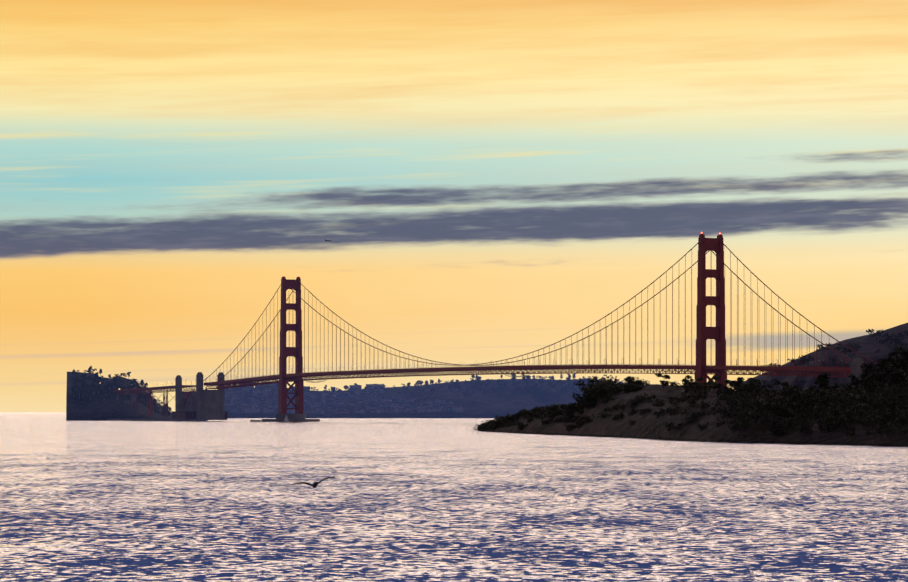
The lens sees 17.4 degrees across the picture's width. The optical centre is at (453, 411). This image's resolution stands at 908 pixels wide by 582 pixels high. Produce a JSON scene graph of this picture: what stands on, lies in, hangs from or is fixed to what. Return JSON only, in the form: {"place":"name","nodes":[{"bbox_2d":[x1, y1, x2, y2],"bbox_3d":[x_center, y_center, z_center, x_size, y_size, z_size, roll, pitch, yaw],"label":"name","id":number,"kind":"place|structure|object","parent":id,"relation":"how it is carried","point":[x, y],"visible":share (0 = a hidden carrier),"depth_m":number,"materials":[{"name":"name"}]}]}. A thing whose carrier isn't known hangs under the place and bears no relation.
{"place":"outdoors","nodes":[
{"label":"outdoors","id":0,"kind":"place"},
{"bbox_2d":[114,385,215,415],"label":"approach viaduct","id":1,"kind":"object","parent":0,"point":[153,389],"visible":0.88,"depth_m":5314.09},
{"bbox_2d":[292,477,334,487],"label":"bird","id":2,"kind":"object","parent":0,"point":[314,484],"visible":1,"depth_m":123.08},
{"bbox_2d":[0,412,907,581],"bbox_3d":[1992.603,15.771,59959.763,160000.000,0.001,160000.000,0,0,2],"label":"water","id":3,"kind":"structure","parent":0,"point":[427,500],"depth_m":500.46,"materials":[{"name":"blue liquid"}]},
{"bbox_2d":[66,372,170,420],"bbox_3d":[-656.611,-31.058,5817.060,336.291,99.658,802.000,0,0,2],"label":"cliff","id":4,"kind":"structure","parent":3,"relation":"on","point":[93,409],"depth_m":5537.30,"materials":[{"name":"grey stone"}]},
{"bbox_2d":[108,411,227,420],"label":"fort point","id":5,"kind":"structure","parent":3,"relation":"on","point":[183,415],"depth_m":5125.03,"materials":[{"name":"brick"}]},
{"bbox_2d":[250,414,319,421],"bbox_3d":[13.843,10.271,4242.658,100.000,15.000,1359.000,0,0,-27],"label":"bridge piers","id":6,"kind":"structure","parent":3,"relation":"on","point":[293,417],"depth_m":4774.80,"materials":[{"name":"concrete"}]},
{"bbox_2d":[278,276,303,413],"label":"tower","id":7,"kind":"structure","parent":6,"relation":"on","point":[285,353],"depth_m":4785.03,"materials":[{"name":"red metal"}]},
{"bbox_2d":[204,242,877,382],"bbox_3d":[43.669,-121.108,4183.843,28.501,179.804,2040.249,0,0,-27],"label":"suspension cables","id":8,"kind":"object","parent":7,"relation":"attached to","point":[549,352],"visible":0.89,"depth_m":3891.64,"materials":[{"name":"red metal"}]},
{"bbox_2d":[695,233,726,389],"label":"tower","id":9,"kind":"structure","parent":6,"relation":"on","point":[704,333],"depth_m":3643.66,"materials":[{"name":"red metal"}]},
{"bbox_2d":[227,378,616,417],"bbox_3d":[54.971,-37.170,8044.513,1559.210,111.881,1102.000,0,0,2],"label":"hills","id":10,"kind":"structure","parent":3,"relation":"on","point":[479,403],"depth_m":7766.88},
{"bbox_2d":[231,407,237,412],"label":"city house","id":11,"kind":"structure","parent":10,"relation":"on","point":[234,410],"depth_m":7594.45,"materials":[{"name":"blue"}]},
{"bbox_2d":[253,389,259,395],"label":"city house","id":12,"kind":"structure","parent":10,"relation":"on","point":[256,392],"depth_m":7879.96,"materials":[{"name":"blue"}]},
{"bbox_2d":[325,400,331,405],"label":"city house","id":13,"kind":"structure","parent":10,"relation":"on","point":[328,402],"depth_m":7749.27,"materials":[{"name":"blue"}]},
{"bbox_2d":[349,385,361,389],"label":"building","id":14,"kind":"structure","parent":10,"relation":"on","point":[359,387],"depth_m":8130.49,"materials":[{"name":"blue"}]},
{"bbox_2d":[366,384,383,389],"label":"building","id":15,"kind":"structure","parent":10,"relation":"on","point":[369,386],"depth_m":8142.71,"materials":[{"name":"blue"}]},
{"bbox_2d":[417,405,424,412],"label":"city house","id":16,"kind":"structure","parent":10,"relation":"on","point":[420,409],"depth_m":7558.27,"materials":[{"name":"blue"}]},
{"bbox_2d":[478,384,907,446],"bbox_3d":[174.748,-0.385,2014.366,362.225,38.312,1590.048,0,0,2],"label":"headland","id":17,"kind":"structure","parent":3,"relation":"on","point":[647,426],"depth_m":1724.17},
{"bbox_2d":[541,418,550,424],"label":"bush","id":18,"kind":"object","parent":17,"relation":"on","point":[544,422],"visible":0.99,"depth_m":2094.29,"materials":[{"name":"green plant"}]},
{"bbox_2d":[559,415,572,421],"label":"bush","id":19,"kind":"object","parent":17,"relation":"on","point":[566,419],"visible":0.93,"depth_m":2066.76,"materials":[{"name":"green plant"}]},
{"bbox_2d":[561,409,574,415],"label":"bush","id":20,"kind":"object","parent":17,"relation":"on","point":[569,411],"visible":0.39,"depth_m":2104.07,"materials":[{"name":"green plant"}]},
{"bbox_2d":[571,415,584,422],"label":"bush","id":21,"kind":"object","parent":17,"relation":"on","point":[575,418],"visible":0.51,"depth_m":2048.20,"materials":[{"name":"green plant"}]},
{"bbox_2d":[575,420,584,427],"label":"bush","id":22,"kind":"object","parent":17,"relation":"on","point":[579,425],"visible":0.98,"depth_m":1968.77,"materials":[{"name":"green plant"}]},
{"bbox_2d":[572,392,592,409],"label":"cypress tree","id":23,"kind":"object","parent":17,"relation":"on","point":[580,398],"visible":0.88,"depth_m":2121.08,"materials":[{"name":"green plant"}]},
{"bbox_2d":[573,378,602,389],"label":"cypress tree","id":24,"kind":"object","parent":17,"relation":"on","point":[582,383],"visible":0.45,"depth_m":2168.65,"materials":[{"name":"green plant"}]},
{"bbox_2d":[581,414,596,423],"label":"bush","id":25,"kind":"object","parent":17,"relation":"on","point":[586,419],"visible":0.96,"depth_m":1959.38,"materials":[{"name":"green plant"}]},
{"bbox_2d":[585,388,605,402],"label":"cypress tree","id":26,"kind":"object","parent":17,"relation":"on","point":[592,392],"visible":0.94,"depth_m":2099.06,"materials":[{"name":"green plant"}]},
{"bbox_2d":[590,385,605,397],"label":"cypress tree","id":27,"kind":"object","parent":17,"relation":"on","point":[596,387],"visible":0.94,"depth_m":2101.22,"materials":[{"name":"green plant"}]},
{"bbox_2d":[588,374,618,384],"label":"cypress tree","id":28,"kind":"object","parent":17,"relation":"on","point":[595,377],"visible":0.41,"depth_m":2151.26,"materials":[{"name":"green plant"}]},
{"bbox_2d":[596,412,611,418],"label":"bush","id":29,"kind":"object","parent":17,"relation":"on","point":[602,414],"visible":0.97,"depth_m":1932.99,"materials":[{"name":"green plant"}]},
{"bbox_2d":[594,379,617,396],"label":"cypress tree","id":30,"kind":"object","parent":17,"relation":"on","point":[605,381],"visible":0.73,"depth_m":2100.13,"materials":[{"name":"green plant"}]},
{"bbox_2d":[602,382,625,396],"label":"cypress tree","id":31,"kind":"object","parent":17,"relation":"on","point":[611,388],"visible":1,"depth_m":2042.22,"materials":[{"name":"green plant"}]},
{"bbox_2d":[612,412,623,420],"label":"bush","id":32,"kind":"object","parent":17,"relation":"on","point":[619,416],"visible":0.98,"depth_m":1881.42,"materials":[{"name":"green plant"}]},
{"bbox_2d":[623,376,638,383],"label":"cypress tree","id":33,"kind":"object","parent":17,"relation":"on","point":[628,378],"visible":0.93,"depth_m":2130.64,"materials":[{"name":"green plant"}]},
{"bbox_2d":[628,400,636,407],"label":"bush","id":34,"kind":"object","parent":17,"relation":"on","point":[633,404],"visible":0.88,"depth_m":1921.33,"materials":[{"name":"green plant"}]},
{"bbox_2d":[628,408,638,415],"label":"bush","id":35,"kind":"object","parent":17,"relation":"on","point":[631,412],"visible":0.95,"depth_m":1857.36,"materials":[{"name":"green plant"}]},
{"bbox_2d":[631,396,644,402],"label":"bush","id":36,"kind":"object","parent":17,"relation":"on","point":[640,400],"visible":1,"depth_m":1914.94,"materials":[{"name":"green plant"}]},
{"bbox_2d":[632,383,644,391],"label":"bush","id":37,"kind":"object","parent":17,"relation":"on","point":[638,387],"visible":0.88,"depth_m":2061.54,"materials":[{"name":"green plant"}]},
{"bbox_2d":[639,408,651,415],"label":"bush","id":38,"kind":"object","parent":17,"relation":"on","point":[641,412],"visible":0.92,"depth_m":1805.76,"materials":[{"name":"green plant"}]},
{"bbox_2d":[645,394,656,401],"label":"bush","id":39,"kind":"object","parent":17,"relation":"on","point":[653,396],"visible":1,"depth_m":1906.36,"materials":[{"name":"green plant"}]},
{"bbox_2d":[653,409,666,417],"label":"bush","id":40,"kind":"object","parent":17,"relation":"on","point":[663,411],"visible":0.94,"depth_m":1737.21,"materials":[{"name":"green plant"}]},
{"bbox_2d":[655,373,669,390],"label":"pine tree","id":41,"kind":"object","parent":17,"relation":"on","point":[666,382],"visible":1,"depth_m":1994.31,"materials":[{"name":"green plant"}]},
{"bbox_2d":[661,422,673,430],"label":"bush","id":42,"kind":"object","parent":17,"relation":"on","point":[666,425],"visible":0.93,"depth_m":1665.17,"materials":[{"name":"green plant"}]},
{"bbox_2d":[668,399,678,404],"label":"bush","id":43,"kind":"object","parent":17,"relation":"on","point":[672,402],"visible":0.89,"depth_m":1815.26,"materials":[{"name":"green plant"}]},
{"bbox_2d":[670,381,679,387],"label":"tree","id":44,"kind":"object","parent":17,"relation":"on","point":[672,384],"visible":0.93,"depth_m":1977.58,"materials":[{"name":"green plant"}]},
{"bbox_2d":[672,423,684,430],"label":"bush","id":45,"kind":"object","parent":17,"relation":"on","point":[679,427],"visible":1,"depth_m":1642.56,"materials":[{"name":"green plant"}]},
{"bbox_2d":[681,375,695,393],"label":"pine tree","id":46,"kind":"object","parent":17,"relation":"on","point":[686,380],"visible":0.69,"depth_m":1895.85,"materials":[{"name":"green plant"}]},
{"bbox_2d":[683,383,696,394],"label":"pine tree","id":47,"kind":"object","parent":17,"relation":"on","point":[689,389],"visible":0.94,"depth_m":1805.25,"materials":[{"name":"green plant"}]},
{"bbox_2d":[680,383,702,393],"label":"cypress tree","id":48,"kind":"object","parent":17,"relation":"on","point":[683,385],"visible":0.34,"depth_m":1861.31,"materials":[{"name":"green plant"}]},
{"bbox_2d":[687,398,696,407],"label":"bush","id":49,"kind":"object","parent":17,"relation":"on","point":[691,403],"visible":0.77,"depth_m":1730.69,"materials":[{"name":"green plant"}]},
{"bbox_2d":[685,410,705,418],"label":"bush","id":50,"kind":"object","parent":17,"relation":"on","point":[694,415],"visible":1,"depth_m":1654.75,"materials":[{"name":"green plant"}]},
{"bbox_2d":[696,423,708,430],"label":"bush","id":51,"kind":"object","parent":17,"relation":"on","point":[701,427],"visible":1,"depth_m":1594.90,"materials":[{"name":"green plant"}]},
{"bbox_2d":[695,401,711,408],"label":"bush","id":52,"kind":"object","parent":17,"relation":"on","point":[703,405],"visible":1,"depth_m":1692.18,"materials":[{"name":"green plant"}]},
{"bbox_2d":[695,383,715,401],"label":"pine tree","id":53,"kind":"object","parent":17,"relation":"on","point":[700,393],"visible":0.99,"depth_m":1721.94,"materials":[{"name":"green plant"}]},
{"bbox_2d":[708,375,719,390],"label":"pine tree","id":54,"kind":"object","parent":17,"relation":"on","point":[715,377],"visible":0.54,"depth_m":1877.36,"materials":[{"name":"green plant"}]},
{"bbox_2d":[706,382,724,395],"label":"cypress tree","id":55,"kind":"object","parent":17,"relation":"on","point":[719,384],"visible":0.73,"depth_m":1833.07,"materials":[{"name":"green plant"}]},
{"bbox_2d":[709,400,721,409],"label":"bush","id":56,"kind":"object","parent":17,"relation":"on","point":[719,404],"visible":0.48,"depth_m":1669.97,"materials":[{"name":"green plant"}]},
{"bbox_2d":[704,405,728,420],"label":"cypress tree","id":57,"kind":"object","parent":17,"relation":"on","point":[715,410],"visible":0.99,"depth_m":1605.97,"materials":[{"name":"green plant"}]},
{"bbox_2d":[715,419,725,426],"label":"bush","id":58,"kind":"object","parent":17,"relation":"on","point":[718,423],"visible":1,"depth_m":1574.27,"materials":[{"name":"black plant"}]},
{"bbox_2d":[714,389,731,399],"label":"cypress tree","id":59,"kind":"object","parent":17,"relation":"on","point":[722,392],"visible":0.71,"depth_m":1792.06,"materials":[{"name":"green plant"}]},
{"bbox_2d":[714,394,731,404],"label":"cypress tree","id":60,"kind":"object","parent":17,"relation":"on","point":[722,397],"visible":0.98,"depth_m":1738.05,"materials":[{"name":"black plant"}]},
{"bbox_2d":[724,379,734,392],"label":"pine tree","id":61,"kind":"object","parent":17,"relation":"on","point":[729,382],"visible":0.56,"depth_m":1823.70,"materials":[{"name":"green plant"}]},
{"bbox_2d":[724,419,746,437],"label":"cypress tree","id":62,"kind":"object","parent":17,"relation":"on","point":[735,424],"visible":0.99,"depth_m":1521.46,"materials":[{"name":"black plant"}]},
{"bbox_2d":[729,388,743,401],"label":"pine tree","id":63,"kind":"object","parent":17,"relation":"on","point":[737,390],"visible":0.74,"depth_m":1763.90,"materials":[{"name":"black plant"}]},
{"bbox_2d":[733,379,743,388],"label":"eucalyptus tree","id":64,"kind":"object","parent":17,"relation":"on","point":[739,382],"visible":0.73,"depth_m":1841.24,"materials":[{"name":"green plant"}]},
{"bbox_2d":[743,382,757,392],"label":"pine tree","id":65,"kind":"object","parent":17,"relation":"on","point":[746,385],"visible":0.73,"depth_m":1781.79,"materials":[{"name":"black plant"}]},
{"bbox_2d":[750,394,764,400],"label":"cypress tree","id":66,"kind":"object","parent":17,"relation":"on","point":[759,397],"visible":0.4,"depth_m":1712.80,"materials":[{"name":"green plant"}]},
{"bbox_2d":[753,400,767,416],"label":"pine tree","id":67,"kind":"object","parent":17,"relation":"on","point":[757,402],"visible":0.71,"depth_m":1589.24,"materials":[{"name":"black plant"}]},
{"bbox_2d":[768,395,783,411],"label":"pine tree","id":68,"kind":"object","parent":17,"relation":"on","point":[775,399],"visible":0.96,"depth_m":1584.41,"materials":[{"name":"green plant"}]},
{"bbox_2d":[774,380,789,389],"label":"pine tree","id":69,"kind":"object","parent":17,"relation":"on","point":[785,383],"visible":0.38,"depth_m":1807.70,"materials":[{"name":"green plant"}]},
{"bbox_2d":[791,419,814,434],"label":"cypress tree","id":70,"kind":"object","parent":17,"relation":"on","point":[799,423],"visible":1,"depth_m":1460.92,"materials":[{"name":"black plant"}]},
{"bbox_2d":[797,426,812,433],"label":"bush","id":71,"kind":"object","parent":17,"relation":"on","point":[800,431],"visible":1,"depth_m":1465.02,"materials":[{"name":"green plant"}]},
{"bbox_2d":[803,385,816,394],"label":"pine tree","id":72,"kind":"object","parent":17,"relation":"on","point":[811,388],"visible":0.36,"depth_m":1762.98,"materials":[{"name":"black plant"}]},
{"bbox_2d":[814,371,830,390],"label":"eucalyptus tree","id":73,"kind":"object","parent":17,"relation":"on","point":[822,380],"visible":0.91,"depth_m":1765.11,"materials":[{"name":"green plant"}]},
{"bbox_2d":[818,424,832,431],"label":"bush","id":74,"kind":"object","parent":17,"relation":"on","point":[823,429],"visible":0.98,"depth_m":1459.24,"materials":[{"name":"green plant"}]},
{"bbox_2d":[816,411,835,433],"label":"pine tree","id":75,"kind":"object","parent":17,"relation":"on","point":[828,416],"visible":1,"depth_m":1448.39,"materials":[{"name":"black plant"}]},
{"bbox_2d":[825,383,843,395],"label":"pine tree","id":76,"kind":"object","parent":17,"relation":"on","point":[836,385],"visible":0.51,"depth_m":1701.45,"materials":[{"name":"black plant"}]},
{"bbox_2d":[840,427,856,440],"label":"cypress tree","id":77,"kind":"object","parent":17,"relation":"on","point":[849,429],"visible":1,"depth_m":1411.34,"materials":[{"name":"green plant"}]},
{"bbox_2d":[841,394,865,402],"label":"cypress tree","id":78,"kind":"object","parent":17,"relation":"on","point":[850,395],"visible":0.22,"depth_m":1575.25,"materials":[{"name":"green plant"}]},
{"bbox_2d":[853,415,873,431],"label":"cypress tree","id":79,"kind":"object","parent":17,"relation":"on","point":[861,422],"visible":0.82,"depth_m":1425.67,"materials":[{"name":"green plant"}]},
{"bbox_2d":[863,417,883,442],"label":"pine tree","id":80,"kind":"object","parent":17,"relation":"on","point":[871,422],"visible":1,"depth_m":1382.35,"materials":[{"name":"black plant"}]},
{"bbox_2d":[0,0,907,411],"label":"sky","id":81,"kind":"structure","parent":0,"point":[486,181],"materials":[{"name":"orange"}]},
{"bbox_2d":[175,358,886,419],"bbox_3d":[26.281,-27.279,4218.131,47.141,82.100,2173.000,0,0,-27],"label":"concrete pylons","id":82,"kind":"object","parent":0,"point":[206,404],"visible":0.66,"depth_m":5091.30,"materials":[{"name":"grey concrete"}]},
{"bbox_2d":[204,364,851,388],"bbox_3d":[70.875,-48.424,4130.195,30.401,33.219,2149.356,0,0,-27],"label":"bridge deck","id":83,"kind":"structure","parent":82,"relation":"on","point":[252,381],"depth_m":4034.50,"materials":[{"name":"red metal"}]},
{"bbox_2d":[304,373,529,382],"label":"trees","id":84,"kind":"object","parent":83,"relation":"hanging from","point":[504,374],"visible":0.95,"depth_m":4107.88,"materials":[{"name":"red"}]},
{"bbox_2d":[158,359,869,384],"bbox_3d":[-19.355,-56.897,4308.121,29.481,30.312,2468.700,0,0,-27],"label":"bridge light poles","id":85,"kind":"object","parent":83,"relation":"on","point":[461,361],"visible":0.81,"depth_m":4302.02,"materials":[{"name":"red metal"}]},
{"bbox_2d":[743,323,907,391],"bbox_3d":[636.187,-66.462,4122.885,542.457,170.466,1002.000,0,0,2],"label":"hill","id":86,"kind":"structure","parent":0,"point":[869,347],"depth_m":4008.03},
{"bbox_2d":[762,378,776,389],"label":"cypress tree","id":87,"kind":"object","parent":86,"relation":"on","point":[770,383],"visible":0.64,"depth_m":3935.44,"materials":[{"name":"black plant"}]},
{"bbox_2d":[788,358,808,366],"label":"cypress tree","id":88,"kind":"object","parent":86,"relation":"on","point":[799,362],"visible":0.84,"depth_m":3984.31,"materials":[{"name":"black plant"}]},
{"bbox_2d":[799,355,813,366],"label":"cypress tree","id":89,"kind":"object","parent":86,"relation":"on","point":[806,364],"visible":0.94,"depth_m":3984.58,"materials":[{"name":"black plant"}]},
{"bbox_2d":[817,343,831,354],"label":"cypress tree","id":90,"kind":"object","parent":86,"relation":"on","point":[825,348],"visible":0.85,"depth_m":4063.32,"materials":[{"name":"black plant"}]},
{"bbox_2d":[835,343,861,358],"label":"cypress tree","id":91,"kind":"object","parent":86,"relation":"on","point":[845,350],"visible":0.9,"depth_m":3955.54,"materials":[{"name":"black plant"}]},
{"bbox_2d":[863,359,879,366],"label":"cypress tree","id":92,"kind":"object","parent":86,"relation":"on","point":[876,361],"visible":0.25,"depth_m":3843.97,"materials":[{"name":"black plant"}]},
{"bbox_2d":[866,329,883,341],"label":"cypress tree","id":93,"kind":"object","parent":86,"relation":"on","point":[879,332],"visible":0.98,"depth_m":4061.75,"materials":[{"name":"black plant"}]},
{"bbox_2d":[879,333,903,350],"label":"cypress tree","id":94,"kind":"object","parent":86,"relation":"on","point":[887,336],"visible":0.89,"depth_m":3944.15,"materials":[{"name":"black plant"}]},
{"bbox_2d":[890,341,907,349],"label":"cypress tree","id":95,"kind":"object","parent":86,"relation":"on","point":[901,344],"visible":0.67,"depth_m":3864.86,"materials":[{"name":"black plant"}]},
{"bbox_3d":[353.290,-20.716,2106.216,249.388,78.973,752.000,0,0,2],"label":"wooded ridge","id":96,"kind":"structure","parent":0,"visible":0},
{"bbox_2d":[850,377,859,386],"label":"eucalyptus tree","id":97,"kind":"object","parent":96,"relation":"on","point":[855,382],"visible":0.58,"depth_m":2068.77,"materials":[{"name":"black plant"}]},
{"bbox_2d":[860,370,870,385],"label":"eucalyptus tree","id":98,"kind":"object","parent":96,"relation":"on","point":[864,373],"visible":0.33,"depth_m":2079.38,"materials":[{"name":"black plant"}]},
{"bbox_2d":[859,363,874,370],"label":"eucalyptus tree","id":99,"kind":"object","parent":96,"relation":"on","point":[867,365],"visible":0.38,"depth_m":2168.00,"materials":[{"name":"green plant"}]},
{"bbox_2d":[877,357,887,368],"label":"eucalyptus tree","id":100,"kind":"object","parent":96,"relation":"on","point":[882,362],"visible":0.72,"depth_m":2173.94,"materials":[{"name":"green plant"}]},
{"bbox_2d":[886,349,900,365],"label":"eucalyptus tree","id":101,"kind":"object","parent":96,"relation":"on","point":[888,360],"visible":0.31,"depth_m":2156.39,"materials":[{"name":"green plant"}]},
{"bbox_2d":[892,355,907,366],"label":"eucalyptus tree","id":102,"kind":"object","parent":96,"relation":"on","point":[894,358],"visible":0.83,"depth_m":2087.62,"materials":[{"name":"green plant"}]},
{"bbox_2d":[896,345,904,355],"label":"eucalyptus tree","id":103,"kind":"object","parent":96,"relation":"on","point":[900,349],"visible":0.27,"depth_m":2166.03,"materials":[{"name":"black plant"}]},
{"bbox_2d":[895,356,906,369],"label":"eucalyptus tree","id":104,"kind":"object","parent":96,"relation":"on","point":[901,362],"visible":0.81,"depth_m":2075.30,"materials":[{"name":"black plant"}]},
{"bbox_2d":[897,369,905,385],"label":"eucalyptus tree","id":105,"kind":"object","parent":96,"relation":"on","point":[900,371],"visible":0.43,"depth_m":1961.86,"materials":[{"name":"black plant"}]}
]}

